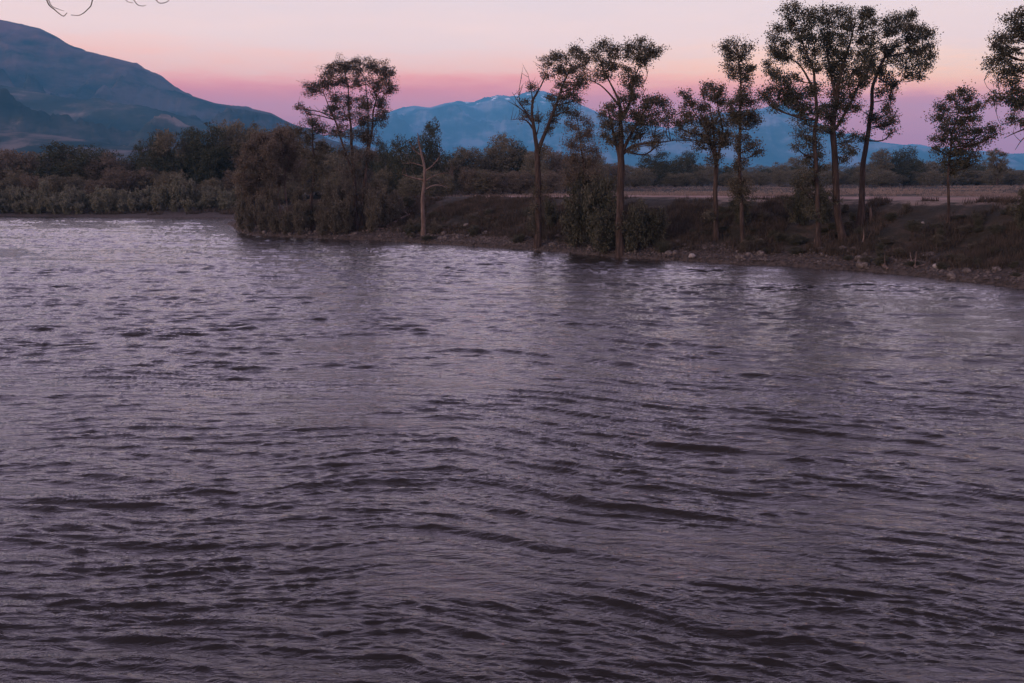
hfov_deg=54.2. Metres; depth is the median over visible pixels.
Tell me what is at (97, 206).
willow shrub
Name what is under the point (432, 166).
pale woodland tree
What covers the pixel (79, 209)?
willow shrub
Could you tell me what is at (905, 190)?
meadow grass
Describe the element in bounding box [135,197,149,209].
willow shrub
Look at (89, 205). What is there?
willow shrub
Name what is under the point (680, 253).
shore gravel
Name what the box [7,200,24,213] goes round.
willow shrub
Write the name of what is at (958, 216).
leafy shrub
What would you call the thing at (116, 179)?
pale woodland tree
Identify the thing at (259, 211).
brush shrub
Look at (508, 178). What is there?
pale woodland tree
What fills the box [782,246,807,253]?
leafy shrub
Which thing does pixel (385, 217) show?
brush shrub
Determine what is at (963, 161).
young cottonwood
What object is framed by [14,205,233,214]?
beach grass
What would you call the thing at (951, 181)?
woodland tree
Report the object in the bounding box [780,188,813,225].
leafy shrub
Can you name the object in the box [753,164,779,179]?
woodland tree
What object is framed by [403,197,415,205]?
leafy shrub
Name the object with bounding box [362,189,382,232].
brush shrub
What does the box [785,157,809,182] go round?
woodland tree
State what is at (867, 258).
brush shrub
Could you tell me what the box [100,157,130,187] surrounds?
woodland tree
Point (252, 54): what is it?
sky
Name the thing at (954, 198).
dirt track
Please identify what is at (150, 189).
willow shrub
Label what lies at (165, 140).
tall woodland tree
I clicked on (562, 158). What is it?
pale woodland tree
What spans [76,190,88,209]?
willow shrub
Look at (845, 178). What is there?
woodland tree
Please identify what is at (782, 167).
woodland tree
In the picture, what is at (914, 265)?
exposed root
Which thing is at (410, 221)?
brush shrub
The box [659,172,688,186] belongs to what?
woodland tree
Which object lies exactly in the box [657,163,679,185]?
dark woodland tree
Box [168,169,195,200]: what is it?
woodland tree
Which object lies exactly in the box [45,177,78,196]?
woodland tree
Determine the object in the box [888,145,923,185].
dark woodland tree
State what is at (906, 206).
brush shrub
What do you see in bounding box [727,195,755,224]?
leafy shrub
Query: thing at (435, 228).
brush shrub
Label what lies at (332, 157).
dark woodland tree
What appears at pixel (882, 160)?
tall woodland tree
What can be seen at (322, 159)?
dark woodland tree
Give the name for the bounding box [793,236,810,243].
leafy shrub
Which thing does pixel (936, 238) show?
brush shrub
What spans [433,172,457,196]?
woodland tree
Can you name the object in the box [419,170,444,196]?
woodland tree
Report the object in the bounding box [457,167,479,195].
pale woodland tree
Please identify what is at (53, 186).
woodland tree
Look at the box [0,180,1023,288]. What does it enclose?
ground
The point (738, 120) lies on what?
cottonwood tree
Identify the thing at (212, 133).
dark woodland tree
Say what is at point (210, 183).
woodland tree
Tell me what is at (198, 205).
willow shrub
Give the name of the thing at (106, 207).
willow shrub
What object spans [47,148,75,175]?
dark woodland tree
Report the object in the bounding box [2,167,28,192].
woodland tree
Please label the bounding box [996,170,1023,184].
bush
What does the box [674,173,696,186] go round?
woodland tree
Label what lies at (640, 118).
cottonwood tree
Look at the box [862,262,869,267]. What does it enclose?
rock
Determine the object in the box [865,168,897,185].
bush
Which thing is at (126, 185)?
woodland tree
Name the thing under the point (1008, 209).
brush shrub
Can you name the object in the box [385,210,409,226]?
fallen log
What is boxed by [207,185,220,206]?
willow shrub
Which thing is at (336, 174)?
woodland tree
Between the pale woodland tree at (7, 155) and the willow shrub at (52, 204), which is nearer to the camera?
the willow shrub at (52, 204)
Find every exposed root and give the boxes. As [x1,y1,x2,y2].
[881,253,888,269]
[910,251,927,267]
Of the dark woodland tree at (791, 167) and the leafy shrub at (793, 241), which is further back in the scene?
the dark woodland tree at (791, 167)
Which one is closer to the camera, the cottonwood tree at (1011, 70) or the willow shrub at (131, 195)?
the cottonwood tree at (1011, 70)
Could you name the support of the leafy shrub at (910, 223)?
on the ground at (928, 211)
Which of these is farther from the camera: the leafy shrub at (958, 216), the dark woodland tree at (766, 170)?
the dark woodland tree at (766, 170)
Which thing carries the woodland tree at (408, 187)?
on the ground at (928, 211)
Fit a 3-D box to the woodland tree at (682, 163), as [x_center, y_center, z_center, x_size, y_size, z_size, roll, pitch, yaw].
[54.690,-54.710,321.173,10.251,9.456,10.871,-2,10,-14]
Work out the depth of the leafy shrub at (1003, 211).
69.62 m
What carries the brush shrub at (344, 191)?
on the ground at (928, 211)
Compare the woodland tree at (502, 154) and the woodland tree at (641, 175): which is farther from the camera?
the woodland tree at (641, 175)
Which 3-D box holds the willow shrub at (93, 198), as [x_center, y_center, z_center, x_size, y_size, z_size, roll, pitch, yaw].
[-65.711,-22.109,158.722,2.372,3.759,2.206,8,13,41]
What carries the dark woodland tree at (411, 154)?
on the ground at (928, 211)
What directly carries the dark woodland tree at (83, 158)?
on the ground at (928, 211)
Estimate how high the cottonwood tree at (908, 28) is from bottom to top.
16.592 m
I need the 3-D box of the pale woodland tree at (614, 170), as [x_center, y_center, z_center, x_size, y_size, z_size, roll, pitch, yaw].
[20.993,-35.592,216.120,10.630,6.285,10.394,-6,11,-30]
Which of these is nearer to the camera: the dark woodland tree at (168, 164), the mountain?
the dark woodland tree at (168, 164)
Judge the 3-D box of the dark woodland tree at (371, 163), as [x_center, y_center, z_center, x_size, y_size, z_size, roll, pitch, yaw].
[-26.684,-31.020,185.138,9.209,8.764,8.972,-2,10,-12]
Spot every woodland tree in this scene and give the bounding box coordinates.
[0,148,19,163]
[0,148,48,187]
[0,178,22,199]
[2,154,47,189]
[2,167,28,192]
[18,173,42,196]
[26,140,115,189]
[31,153,70,178]
[37,174,68,193]
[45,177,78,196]
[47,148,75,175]
[52,161,85,181]
[66,174,93,193]
[67,143,130,164]
[69,162,101,190]
[80,179,125,199]
[82,152,122,188]
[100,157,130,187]
[100,165,129,194]
[102,175,140,193]
[115,162,136,190]
[123,166,157,194]
[128,139,154,174]
[133,154,168,189]
[134,172,169,190]
[141,144,181,174]
[142,130,176,161]
[144,128,191,171]
[148,157,196,179]
[153,170,184,198]
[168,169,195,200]
[172,127,205,170]
[177,120,238,190]
[177,139,220,186]
[184,181,211,191]
[185,146,238,192]
[196,177,226,191]
[208,119,242,172]
[213,118,251,169]
[229,167,267,202]
[230,121,267,169]
[305,145,335,194]
[309,139,330,194]
[317,151,363,195]
[321,149,342,179]
[326,168,360,196]
[347,150,388,182]
[368,171,396,196]
[372,136,395,178]
[374,166,395,195]
[386,133,425,195]
[387,148,416,189]
[396,159,441,194]
[397,175,420,196]
[411,173,440,196]
[412,116,445,192]
[413,153,446,174]
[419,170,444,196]
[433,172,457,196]
[439,150,459,191]
[446,145,487,192]
[452,152,476,192]
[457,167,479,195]
[469,167,494,194]
[477,146,514,192]
[477,169,506,194]
[483,131,527,192]
[503,170,518,193]
[505,170,534,193]
[508,139,529,175]
[518,151,553,185]
[527,146,564,185]
[527,168,552,192]
[541,170,563,193]
[546,158,570,190]
[554,152,581,191]
[581,155,610,185]
[598,162,629,187]
[605,164,637,188]
[624,165,656,187]
[632,149,676,186]
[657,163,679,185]
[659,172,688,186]
[670,150,703,184]
[670,157,695,174]
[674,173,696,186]
[689,164,713,185]
[692,170,713,185]
[710,172,728,185]
[712,166,733,185]
[723,171,751,181]
[736,167,758,181]
[749,171,771,185]
[750,168,776,183]
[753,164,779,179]
[768,161,788,180]
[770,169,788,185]
[781,167,809,183]
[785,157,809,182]
[788,165,808,178]
[818,171,842,184]
[819,162,850,180]
[828,169,857,184]
[839,172,849,184]
[847,162,876,184]
[850,172,874,185]
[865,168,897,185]
[869,148,894,185]
[882,173,908,185]
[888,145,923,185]
[895,156,929,184]
[897,171,920,185]
[910,163,933,184]
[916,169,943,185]
[918,160,936,182]
[927,163,959,185]
[937,163,974,185]
[937,172,958,185]
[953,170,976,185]
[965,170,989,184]
[970,164,990,185]
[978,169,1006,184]
[981,148,1010,185]
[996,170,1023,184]
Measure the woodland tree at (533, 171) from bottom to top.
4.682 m
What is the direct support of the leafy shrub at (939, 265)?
on the ground at (928, 211)
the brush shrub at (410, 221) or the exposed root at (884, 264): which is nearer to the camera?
the exposed root at (884, 264)
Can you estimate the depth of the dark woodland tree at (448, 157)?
191.74 m
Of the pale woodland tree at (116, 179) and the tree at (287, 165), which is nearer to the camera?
the tree at (287, 165)
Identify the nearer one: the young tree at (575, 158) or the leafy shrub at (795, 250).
the leafy shrub at (795, 250)
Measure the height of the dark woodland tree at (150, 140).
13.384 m
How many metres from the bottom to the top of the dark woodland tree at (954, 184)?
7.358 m
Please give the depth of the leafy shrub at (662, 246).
77.64 m
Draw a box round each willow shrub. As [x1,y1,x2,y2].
[0,187,15,211]
[0,198,10,213]
[6,185,16,203]
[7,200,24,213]
[11,186,33,204]
[22,197,37,213]
[30,200,42,213]
[31,185,46,211]
[38,178,53,211]
[43,196,60,213]
[48,186,73,211]
[58,197,72,214]
[62,184,78,209]
[72,199,84,213]
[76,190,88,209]
[82,193,95,209]
[89,193,99,204]
[91,197,102,213]
[93,185,108,198]
[100,189,113,212]
[106,187,121,211]
[116,199,128,211]
[122,189,136,210]
[124,192,143,208]
[127,194,136,211]
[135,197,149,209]
[136,188,151,207]
[146,185,156,205]
[150,192,161,211]
[154,179,168,209]
[167,173,185,209]
[167,186,173,208]
[181,178,196,206]
[181,197,192,211]
[193,200,204,209]
[196,185,209,201]
[200,191,212,208]
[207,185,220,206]
[216,189,230,206]
[218,197,234,209]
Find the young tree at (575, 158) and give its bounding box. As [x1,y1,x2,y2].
[557,108,607,195]
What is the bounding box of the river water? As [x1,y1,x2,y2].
[0,216,1023,682]
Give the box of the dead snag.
[400,133,457,235]
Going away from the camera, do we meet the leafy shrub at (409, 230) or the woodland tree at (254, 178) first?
the leafy shrub at (409, 230)
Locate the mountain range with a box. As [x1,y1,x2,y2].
[324,90,1023,174]
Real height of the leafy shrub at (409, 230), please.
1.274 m
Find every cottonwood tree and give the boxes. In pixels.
[288,112,334,230]
[292,52,401,229]
[508,38,595,248]
[582,34,698,257]
[671,78,735,240]
[712,34,766,242]
[752,0,834,247]
[815,0,886,240]
[855,4,943,224]
[977,5,1023,149]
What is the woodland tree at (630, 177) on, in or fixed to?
on the ground at (928, 211)
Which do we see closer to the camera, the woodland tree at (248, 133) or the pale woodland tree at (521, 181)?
the pale woodland tree at (521, 181)
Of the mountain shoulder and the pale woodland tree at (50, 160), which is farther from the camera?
the mountain shoulder
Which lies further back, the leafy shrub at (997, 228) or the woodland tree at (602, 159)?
the woodland tree at (602, 159)
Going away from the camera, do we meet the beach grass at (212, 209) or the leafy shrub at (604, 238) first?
the leafy shrub at (604, 238)
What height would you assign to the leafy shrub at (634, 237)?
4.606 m
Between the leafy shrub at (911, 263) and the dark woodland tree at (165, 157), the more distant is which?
the dark woodland tree at (165, 157)
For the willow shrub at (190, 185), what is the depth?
162.75 m
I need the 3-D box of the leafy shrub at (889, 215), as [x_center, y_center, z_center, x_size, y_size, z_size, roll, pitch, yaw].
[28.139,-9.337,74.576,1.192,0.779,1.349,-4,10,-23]
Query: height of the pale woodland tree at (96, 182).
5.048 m
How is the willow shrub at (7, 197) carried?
on the ground at (928, 211)
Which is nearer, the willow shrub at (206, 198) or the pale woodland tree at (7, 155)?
the willow shrub at (206, 198)
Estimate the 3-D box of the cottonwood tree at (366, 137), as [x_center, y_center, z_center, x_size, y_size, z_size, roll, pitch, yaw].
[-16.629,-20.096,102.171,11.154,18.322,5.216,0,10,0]
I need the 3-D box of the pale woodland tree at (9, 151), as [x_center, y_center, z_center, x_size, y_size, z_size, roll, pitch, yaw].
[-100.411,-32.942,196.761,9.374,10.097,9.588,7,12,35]
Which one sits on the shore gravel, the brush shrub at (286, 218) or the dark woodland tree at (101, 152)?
the brush shrub at (286, 218)
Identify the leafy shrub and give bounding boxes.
[402,194,409,206]
[402,224,414,235]
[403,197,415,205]
[419,235,436,240]
[467,224,478,235]
[508,233,525,242]
[541,196,560,226]
[559,189,593,247]
[563,159,606,225]
[581,168,616,252]
[585,200,625,254]
[614,198,660,252]
[637,204,670,244]
[653,240,669,252]
[710,205,729,212]
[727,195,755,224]
[773,231,788,241]
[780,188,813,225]
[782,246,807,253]
[786,234,802,245]
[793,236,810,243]
[810,181,833,223]
[814,227,830,232]
[842,255,852,259]
[873,255,889,265]
[881,212,898,220]
[903,261,920,265]
[904,219,926,230]
[936,261,949,268]
[950,214,969,218]
[984,222,1007,234]
[998,209,1007,213]
[1008,260,1019,267]
[1009,188,1023,229]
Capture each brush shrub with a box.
[230,195,240,223]
[233,190,249,231]
[240,195,256,232]
[252,195,271,233]
[262,201,285,234]
[274,203,293,234]
[312,200,331,235]
[320,180,341,220]
[322,190,345,234]
[334,174,353,215]
[336,195,355,233]
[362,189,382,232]
[375,185,396,224]
[406,218,413,225]
[423,222,444,233]
[840,203,849,212]
[855,253,872,262]
[878,236,894,242]
[880,239,896,243]
[902,201,911,211]
[909,224,921,231]
[930,234,949,246]
[957,224,974,232]
[1003,203,1017,215]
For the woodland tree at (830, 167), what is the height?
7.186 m
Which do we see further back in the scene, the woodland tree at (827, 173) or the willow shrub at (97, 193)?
the woodland tree at (827, 173)
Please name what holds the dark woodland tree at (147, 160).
on the ground at (928, 211)
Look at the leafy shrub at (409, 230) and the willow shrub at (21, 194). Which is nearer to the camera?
the leafy shrub at (409, 230)
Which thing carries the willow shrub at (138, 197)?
on the ground at (928, 211)
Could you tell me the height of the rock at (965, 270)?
0.429 m
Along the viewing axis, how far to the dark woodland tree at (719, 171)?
282.79 m
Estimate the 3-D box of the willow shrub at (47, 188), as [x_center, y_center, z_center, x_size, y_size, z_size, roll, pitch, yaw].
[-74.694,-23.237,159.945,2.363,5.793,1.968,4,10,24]
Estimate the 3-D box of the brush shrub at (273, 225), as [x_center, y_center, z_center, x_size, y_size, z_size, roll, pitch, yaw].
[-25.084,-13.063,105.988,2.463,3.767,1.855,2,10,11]
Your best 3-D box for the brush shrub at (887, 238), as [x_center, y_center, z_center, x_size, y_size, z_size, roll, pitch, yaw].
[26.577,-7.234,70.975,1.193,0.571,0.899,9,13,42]
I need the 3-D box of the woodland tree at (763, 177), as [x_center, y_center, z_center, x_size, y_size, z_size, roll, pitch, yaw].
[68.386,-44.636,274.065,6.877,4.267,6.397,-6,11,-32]
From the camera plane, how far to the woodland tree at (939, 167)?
278.00 m
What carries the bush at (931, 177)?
on the ground at (928, 211)
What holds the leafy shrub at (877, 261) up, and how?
on the ground at (928, 211)
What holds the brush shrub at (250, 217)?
on the ground at (928, 211)
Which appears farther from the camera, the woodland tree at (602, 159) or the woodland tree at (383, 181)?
the woodland tree at (602, 159)
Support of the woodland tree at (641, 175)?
on the ground at (928, 211)
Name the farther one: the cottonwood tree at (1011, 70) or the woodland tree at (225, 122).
the woodland tree at (225, 122)
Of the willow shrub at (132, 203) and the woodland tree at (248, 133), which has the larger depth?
the woodland tree at (248, 133)
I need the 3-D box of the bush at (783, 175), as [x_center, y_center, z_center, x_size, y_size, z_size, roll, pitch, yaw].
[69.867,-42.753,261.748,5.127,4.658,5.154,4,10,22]
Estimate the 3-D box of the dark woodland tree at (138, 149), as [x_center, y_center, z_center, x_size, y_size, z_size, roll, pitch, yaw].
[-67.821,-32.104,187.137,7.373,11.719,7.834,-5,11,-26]
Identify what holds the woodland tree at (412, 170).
on the ground at (928, 211)
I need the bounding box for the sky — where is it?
[0,0,1023,153]
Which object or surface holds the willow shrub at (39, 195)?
on the ground at (928, 211)
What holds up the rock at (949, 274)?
on the ground at (928, 211)
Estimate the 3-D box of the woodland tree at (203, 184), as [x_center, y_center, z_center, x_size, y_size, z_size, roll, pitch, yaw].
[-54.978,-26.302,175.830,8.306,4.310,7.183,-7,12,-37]
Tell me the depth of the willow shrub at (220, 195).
158.10 m
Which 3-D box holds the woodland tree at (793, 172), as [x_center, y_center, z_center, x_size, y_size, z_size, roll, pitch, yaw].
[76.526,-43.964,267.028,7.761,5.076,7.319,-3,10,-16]
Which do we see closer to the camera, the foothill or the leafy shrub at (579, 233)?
the leafy shrub at (579, 233)
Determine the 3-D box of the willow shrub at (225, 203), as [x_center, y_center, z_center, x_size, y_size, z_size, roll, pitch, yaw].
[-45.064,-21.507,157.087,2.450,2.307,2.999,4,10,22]
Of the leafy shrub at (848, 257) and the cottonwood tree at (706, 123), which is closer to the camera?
the leafy shrub at (848, 257)
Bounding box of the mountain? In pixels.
[0,20,403,170]
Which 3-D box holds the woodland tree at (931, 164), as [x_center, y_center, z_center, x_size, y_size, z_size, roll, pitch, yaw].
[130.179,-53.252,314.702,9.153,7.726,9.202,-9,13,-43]
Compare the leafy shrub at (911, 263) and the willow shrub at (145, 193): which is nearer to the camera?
the leafy shrub at (911, 263)
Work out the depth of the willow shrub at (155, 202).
156.51 m
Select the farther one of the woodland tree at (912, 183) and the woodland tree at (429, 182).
the woodland tree at (912, 183)
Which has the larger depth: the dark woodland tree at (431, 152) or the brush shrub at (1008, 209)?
the dark woodland tree at (431, 152)
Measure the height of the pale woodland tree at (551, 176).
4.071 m
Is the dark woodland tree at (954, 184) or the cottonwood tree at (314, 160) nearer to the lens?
the cottonwood tree at (314, 160)
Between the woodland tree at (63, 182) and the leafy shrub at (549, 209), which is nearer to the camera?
the leafy shrub at (549, 209)
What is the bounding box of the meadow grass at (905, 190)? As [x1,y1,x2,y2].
[396,185,1023,197]
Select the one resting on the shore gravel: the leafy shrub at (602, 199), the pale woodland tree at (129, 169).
the leafy shrub at (602, 199)
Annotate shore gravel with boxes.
[232,223,1023,288]
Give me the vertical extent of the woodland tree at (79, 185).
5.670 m
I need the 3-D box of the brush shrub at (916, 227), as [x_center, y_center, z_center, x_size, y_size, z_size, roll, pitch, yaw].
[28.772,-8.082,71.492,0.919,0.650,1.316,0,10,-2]
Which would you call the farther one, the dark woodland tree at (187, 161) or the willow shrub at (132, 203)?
the dark woodland tree at (187, 161)
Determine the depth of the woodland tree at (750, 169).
305.04 m
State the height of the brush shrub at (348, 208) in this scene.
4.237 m
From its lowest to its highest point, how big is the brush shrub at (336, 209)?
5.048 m
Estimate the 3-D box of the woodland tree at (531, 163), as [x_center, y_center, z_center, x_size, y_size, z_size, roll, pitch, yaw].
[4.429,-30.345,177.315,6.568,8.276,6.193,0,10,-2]
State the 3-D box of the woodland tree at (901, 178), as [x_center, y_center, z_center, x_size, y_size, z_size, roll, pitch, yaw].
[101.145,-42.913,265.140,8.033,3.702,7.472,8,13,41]
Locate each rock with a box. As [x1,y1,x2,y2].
[688,253,695,257]
[755,250,764,254]
[856,261,862,268]
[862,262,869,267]
[946,272,954,277]
[962,268,970,272]
[991,266,1002,271]
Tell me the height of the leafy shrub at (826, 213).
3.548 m
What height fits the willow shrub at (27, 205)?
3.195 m
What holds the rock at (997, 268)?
on the ground at (928, 211)
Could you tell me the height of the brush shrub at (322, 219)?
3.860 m
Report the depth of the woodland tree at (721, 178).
272.46 m
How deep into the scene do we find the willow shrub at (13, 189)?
163.46 m
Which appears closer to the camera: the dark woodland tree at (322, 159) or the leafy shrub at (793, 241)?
the leafy shrub at (793, 241)
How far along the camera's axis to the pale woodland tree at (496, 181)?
161.70 m
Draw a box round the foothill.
[0,129,173,164]
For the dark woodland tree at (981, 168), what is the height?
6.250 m
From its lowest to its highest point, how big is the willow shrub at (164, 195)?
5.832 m
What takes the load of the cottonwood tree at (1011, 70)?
on the ground at (928, 211)
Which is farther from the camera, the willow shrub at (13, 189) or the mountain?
the mountain
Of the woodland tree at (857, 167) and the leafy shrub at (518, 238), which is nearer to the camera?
the leafy shrub at (518, 238)
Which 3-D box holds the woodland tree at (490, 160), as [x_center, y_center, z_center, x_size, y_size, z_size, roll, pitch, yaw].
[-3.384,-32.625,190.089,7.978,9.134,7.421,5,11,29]
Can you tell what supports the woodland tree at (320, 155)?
on the ground at (928, 211)
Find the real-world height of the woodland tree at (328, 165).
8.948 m
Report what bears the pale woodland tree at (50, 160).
on the ground at (928, 211)
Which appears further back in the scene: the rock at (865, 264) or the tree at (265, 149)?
the tree at (265, 149)
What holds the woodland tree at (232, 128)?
on the ground at (928, 211)
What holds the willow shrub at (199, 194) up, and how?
on the ground at (928, 211)
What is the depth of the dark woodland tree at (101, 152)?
193.55 m
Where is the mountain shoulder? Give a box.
[0,85,252,150]
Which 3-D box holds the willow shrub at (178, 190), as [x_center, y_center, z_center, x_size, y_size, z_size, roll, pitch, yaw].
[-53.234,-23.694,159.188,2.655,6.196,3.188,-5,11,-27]
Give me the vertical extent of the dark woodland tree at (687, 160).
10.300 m
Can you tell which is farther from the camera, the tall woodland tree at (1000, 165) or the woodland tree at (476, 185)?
the tall woodland tree at (1000, 165)
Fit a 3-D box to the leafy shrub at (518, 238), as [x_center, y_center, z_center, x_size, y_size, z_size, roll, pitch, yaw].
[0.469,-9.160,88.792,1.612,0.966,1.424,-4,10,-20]
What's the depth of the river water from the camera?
22.60 m
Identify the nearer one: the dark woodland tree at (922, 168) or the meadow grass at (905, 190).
the meadow grass at (905, 190)
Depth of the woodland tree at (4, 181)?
171.26 m
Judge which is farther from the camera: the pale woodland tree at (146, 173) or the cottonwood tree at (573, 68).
the pale woodland tree at (146, 173)
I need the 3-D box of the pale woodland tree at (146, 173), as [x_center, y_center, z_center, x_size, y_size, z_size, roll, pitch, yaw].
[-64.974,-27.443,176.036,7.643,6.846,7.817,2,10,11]
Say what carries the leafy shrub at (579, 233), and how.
on the ground at (928, 211)
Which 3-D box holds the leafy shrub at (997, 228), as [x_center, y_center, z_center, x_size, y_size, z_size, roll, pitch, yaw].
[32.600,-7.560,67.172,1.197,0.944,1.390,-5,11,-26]
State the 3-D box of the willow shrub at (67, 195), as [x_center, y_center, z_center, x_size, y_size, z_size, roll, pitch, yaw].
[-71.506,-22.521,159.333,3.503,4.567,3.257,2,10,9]
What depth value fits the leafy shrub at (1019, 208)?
65.50 m
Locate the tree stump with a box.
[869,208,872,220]
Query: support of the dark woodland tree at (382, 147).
on the ground at (928, 211)
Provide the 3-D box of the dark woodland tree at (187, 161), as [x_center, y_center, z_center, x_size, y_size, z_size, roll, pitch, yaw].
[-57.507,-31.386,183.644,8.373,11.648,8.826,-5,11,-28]
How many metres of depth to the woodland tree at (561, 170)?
185.09 m
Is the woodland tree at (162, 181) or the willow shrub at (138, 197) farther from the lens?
the woodland tree at (162, 181)
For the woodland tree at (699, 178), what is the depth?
270.59 m
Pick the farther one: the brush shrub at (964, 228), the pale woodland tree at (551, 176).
the pale woodland tree at (551, 176)
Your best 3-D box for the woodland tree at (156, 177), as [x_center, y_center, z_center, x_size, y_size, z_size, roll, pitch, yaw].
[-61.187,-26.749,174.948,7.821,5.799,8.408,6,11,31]
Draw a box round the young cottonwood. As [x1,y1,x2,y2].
[923,79,1009,222]
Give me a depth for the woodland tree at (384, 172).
168.55 m
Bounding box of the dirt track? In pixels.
[488,195,1013,199]
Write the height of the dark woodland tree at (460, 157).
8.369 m
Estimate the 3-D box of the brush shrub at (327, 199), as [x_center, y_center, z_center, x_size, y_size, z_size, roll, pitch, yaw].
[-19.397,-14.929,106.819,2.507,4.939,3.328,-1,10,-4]
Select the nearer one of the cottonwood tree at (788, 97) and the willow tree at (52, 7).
the willow tree at (52, 7)
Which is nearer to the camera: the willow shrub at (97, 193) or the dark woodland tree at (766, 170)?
the willow shrub at (97, 193)
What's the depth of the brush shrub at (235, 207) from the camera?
119.58 m
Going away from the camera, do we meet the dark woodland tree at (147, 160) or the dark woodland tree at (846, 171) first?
the dark woodland tree at (147, 160)
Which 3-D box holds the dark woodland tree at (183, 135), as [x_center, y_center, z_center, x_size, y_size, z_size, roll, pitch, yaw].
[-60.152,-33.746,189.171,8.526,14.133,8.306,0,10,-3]
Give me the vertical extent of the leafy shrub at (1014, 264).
0.610 m
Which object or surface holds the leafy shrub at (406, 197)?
on the ground at (928, 211)
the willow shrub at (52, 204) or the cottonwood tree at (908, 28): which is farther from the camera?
the willow shrub at (52, 204)
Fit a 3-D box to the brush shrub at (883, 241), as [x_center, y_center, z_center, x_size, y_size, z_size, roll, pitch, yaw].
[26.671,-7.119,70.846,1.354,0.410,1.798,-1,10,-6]
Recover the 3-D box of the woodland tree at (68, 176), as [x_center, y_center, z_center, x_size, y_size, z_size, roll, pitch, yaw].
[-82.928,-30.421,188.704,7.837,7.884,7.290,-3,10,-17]
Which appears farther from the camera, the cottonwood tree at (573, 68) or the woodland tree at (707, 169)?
the woodland tree at (707, 169)
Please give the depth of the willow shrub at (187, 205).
155.07 m
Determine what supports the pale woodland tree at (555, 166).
on the ground at (928, 211)
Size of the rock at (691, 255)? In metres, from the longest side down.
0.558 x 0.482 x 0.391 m
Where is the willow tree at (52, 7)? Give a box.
[46,0,168,15]
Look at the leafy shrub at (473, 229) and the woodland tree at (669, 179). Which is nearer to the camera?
the leafy shrub at (473, 229)
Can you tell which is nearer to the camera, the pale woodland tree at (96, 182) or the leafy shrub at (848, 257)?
the leafy shrub at (848, 257)
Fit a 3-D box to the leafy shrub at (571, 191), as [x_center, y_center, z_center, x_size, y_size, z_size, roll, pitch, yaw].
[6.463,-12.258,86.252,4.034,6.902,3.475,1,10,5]
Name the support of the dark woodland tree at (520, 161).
on the ground at (928, 211)
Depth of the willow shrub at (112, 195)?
158.21 m
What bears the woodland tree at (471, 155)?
on the ground at (928, 211)
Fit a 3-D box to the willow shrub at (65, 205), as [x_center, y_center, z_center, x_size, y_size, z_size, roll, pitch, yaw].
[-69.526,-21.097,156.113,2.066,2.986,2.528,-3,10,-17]
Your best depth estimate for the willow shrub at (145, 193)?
161.76 m
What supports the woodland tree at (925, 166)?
on the ground at (928, 211)
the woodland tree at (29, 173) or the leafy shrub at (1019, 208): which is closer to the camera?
the leafy shrub at (1019, 208)
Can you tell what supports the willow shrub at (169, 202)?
on the ground at (928, 211)
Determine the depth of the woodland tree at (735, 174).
271.27 m
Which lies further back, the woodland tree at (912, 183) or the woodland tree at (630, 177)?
the woodland tree at (912, 183)
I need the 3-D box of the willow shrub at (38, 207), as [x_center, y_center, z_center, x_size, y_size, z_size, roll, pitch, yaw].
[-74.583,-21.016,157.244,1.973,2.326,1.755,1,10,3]
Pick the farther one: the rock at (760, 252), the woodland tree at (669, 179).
the woodland tree at (669, 179)
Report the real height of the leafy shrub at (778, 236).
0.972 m
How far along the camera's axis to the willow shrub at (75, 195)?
163.29 m
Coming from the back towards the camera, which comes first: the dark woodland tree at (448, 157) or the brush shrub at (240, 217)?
the dark woodland tree at (448, 157)
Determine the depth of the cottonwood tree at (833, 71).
71.25 m
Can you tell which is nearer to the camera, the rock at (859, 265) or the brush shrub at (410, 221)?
the rock at (859, 265)
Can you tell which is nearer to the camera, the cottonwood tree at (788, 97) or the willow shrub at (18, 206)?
the cottonwood tree at (788, 97)
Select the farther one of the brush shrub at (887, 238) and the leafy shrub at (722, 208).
the leafy shrub at (722, 208)
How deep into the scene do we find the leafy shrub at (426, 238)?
95.09 m
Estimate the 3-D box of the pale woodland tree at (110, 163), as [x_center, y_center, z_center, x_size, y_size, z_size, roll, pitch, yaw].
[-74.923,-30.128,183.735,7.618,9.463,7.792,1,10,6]
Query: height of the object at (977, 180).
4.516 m
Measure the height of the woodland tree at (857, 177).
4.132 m
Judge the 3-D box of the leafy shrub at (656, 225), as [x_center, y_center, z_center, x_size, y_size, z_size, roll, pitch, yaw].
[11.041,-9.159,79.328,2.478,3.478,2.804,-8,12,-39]
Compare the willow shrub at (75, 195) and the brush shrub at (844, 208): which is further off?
the willow shrub at (75, 195)
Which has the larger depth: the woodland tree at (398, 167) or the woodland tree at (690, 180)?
the woodland tree at (690, 180)
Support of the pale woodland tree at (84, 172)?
on the ground at (928, 211)
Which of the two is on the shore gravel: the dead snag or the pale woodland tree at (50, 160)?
the dead snag
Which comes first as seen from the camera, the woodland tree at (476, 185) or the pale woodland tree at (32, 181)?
the woodland tree at (476, 185)
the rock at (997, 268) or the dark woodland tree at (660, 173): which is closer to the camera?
the rock at (997, 268)

